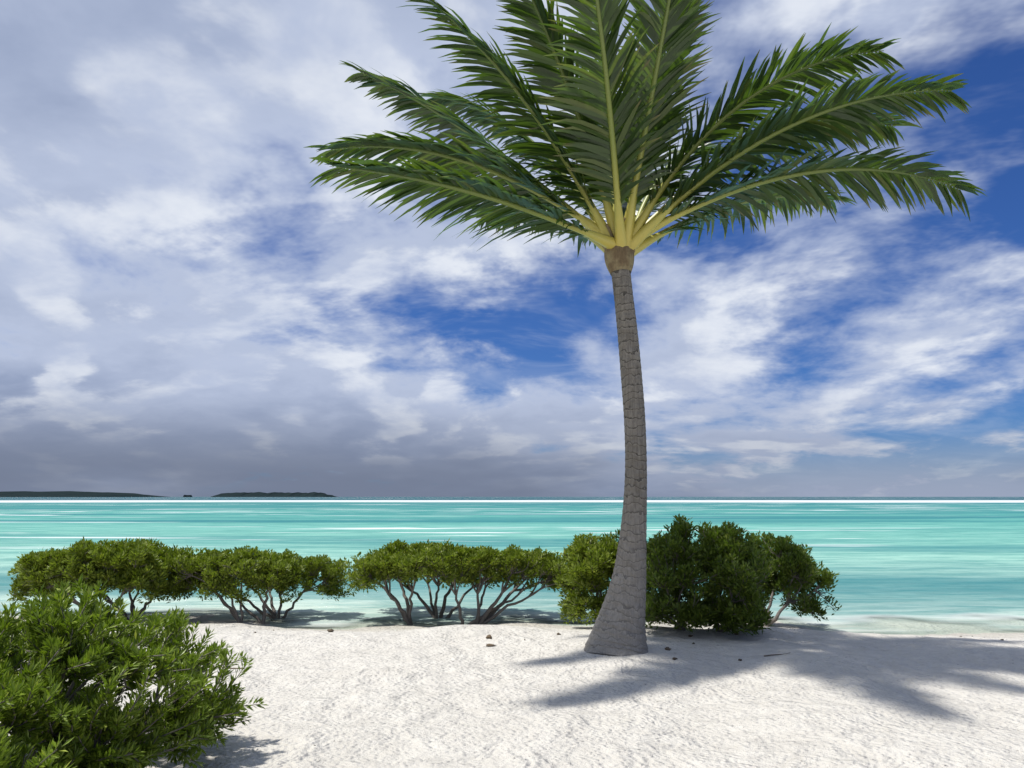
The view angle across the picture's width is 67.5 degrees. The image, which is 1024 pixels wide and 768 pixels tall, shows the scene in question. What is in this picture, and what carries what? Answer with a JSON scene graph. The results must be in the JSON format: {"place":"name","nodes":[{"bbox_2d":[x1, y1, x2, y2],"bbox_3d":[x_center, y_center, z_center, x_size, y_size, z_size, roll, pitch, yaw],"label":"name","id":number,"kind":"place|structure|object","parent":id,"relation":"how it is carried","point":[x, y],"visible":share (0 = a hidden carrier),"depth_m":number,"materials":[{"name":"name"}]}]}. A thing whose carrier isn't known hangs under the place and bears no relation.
{"place":"outdoors","nodes":[
{"label":"outdoors","id":0,"kind":"place"},
{"bbox_2d":[0,491,164,496],"bbox_3d":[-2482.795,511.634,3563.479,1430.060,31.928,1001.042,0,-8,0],"label":"island","id":1,"kind":"structure","parent":0,"point":[52,494],"depth_m":3305.95,"materials":[{"name":"green plant"}]},
{"bbox_2d":[211,492,335,496],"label":"island","id":2,"kind":"structure","parent":0,"point":[274,494],"depth_m":3736.99,"materials":[{"name":"green plant"}]},
{"bbox_2d":[0,610,1023,767],"bbox_3d":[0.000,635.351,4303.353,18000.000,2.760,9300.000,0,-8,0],"label":"ground","id":3,"kind":"structure","parent":0,"point":[915,693],"depth_m":6.15,"materials":[{"name":"white sand"}]},
{"bbox_2d":[6,536,224,619],"bbox_3d":[-6.128,2.966,11.607,3.300,1.382,2.592,0,-8,0],"label":"shrub","id":4,"kind":"object","parent":3,"relation":"on","point":[125,566],"visible":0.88,"depth_m":10.85,"materials":[{"name":"green plant"}]},
{"bbox_2d":[0,573,268,767],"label":"shrub","id":5,"kind":"object","parent":3,"relation":"on","point":[51,715],"visible":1,"depth_m":3.92,"materials":[{"name":"green plant"}]},
{"bbox_2d":[161,545,349,623],"bbox_3d":[-4.166,3.164,12.139,3.214,1.284,2.091,0,-8,0],"label":"shrub","id":6,"kind":"object","parent":3,"relation":"on","point":[226,572],"visible":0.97,"depth_m":11.61,"materials":[{"name":"green plant"}]},
{"bbox_2d":[344,538,567,624],"bbox_3d":[-0.735,3.127,12.156,3.853,1.446,2.819,0,-8,0],"label":"shrub","id":7,"kind":"object","parent":3,"relation":"on","point":[398,561],"visible":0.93,"depth_m":11.59,"materials":[{"name":"green plant"}]},
{"bbox_2d":[552,529,654,625],"bbox_3d":[1.268,2.728,10.518,1.452,1.534,2.232,0,-8,0],"label":"shrub","id":8,"kind":"object","parent":3,"relation":"on","point":[590,565],"visible":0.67,"depth_m":9.88,"materials":[{"name":"green plant"}]},
{"bbox_2d":[214,629,1003,668],"bbox_3d":[1.877,2.759,7.290,11.353,0.387,7.476,-3,-9,17],"label":"beach debris","id":9,"kind":"object","parent":3,"relation":"on","point":[490,637],"visible":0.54,"depth_m":8.17,"materials":[{"name":"brown"}]},
{"bbox_2d":[303,0,987,655],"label":"coconut palm","id":10,"kind":"object","parent":3,"relation":"on","point":[609,140],"visible":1,"depth_m":7.87,"materials":[{"name":"green plant"}]},
{"bbox_2d":[645,513,774,635],"bbox_3d":[2.244,2.345,9.428,1.693,1.488,2.264,0,-8,0],"label":"shrub","id":11,"kind":"object","parent":3,"relation":"on","point":[724,556],"visible":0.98,"depth_m":8.80,"materials":[{"name":"green plant"}]},
{"bbox_2d":[734,530,841,626],"bbox_3d":[3.756,2.772,10.969,1.638,1.356,1.686,0,-8,0],"label":"shrub","id":12,"kind":"object","parent":3,"relation":"on","point":[792,567],"visible":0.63,"depth_m":10.53,"materials":[{"name":"green plant"}]},
{"bbox_2d":[0,497,1023,631],"bbox_3d":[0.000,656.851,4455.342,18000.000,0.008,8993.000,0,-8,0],"label":"water","id":13,"kind":"structure","parent":0,"point":[953,559],"depth_m":38.84,"materials":[{"name":"teal liquid"}]},
{"bbox_2d":[0,0,1023,496],"label":"sky","id":14,"kind":"structure","parent":0,"point":[182,313],"materials":[{"name":"blue"}]}
]}

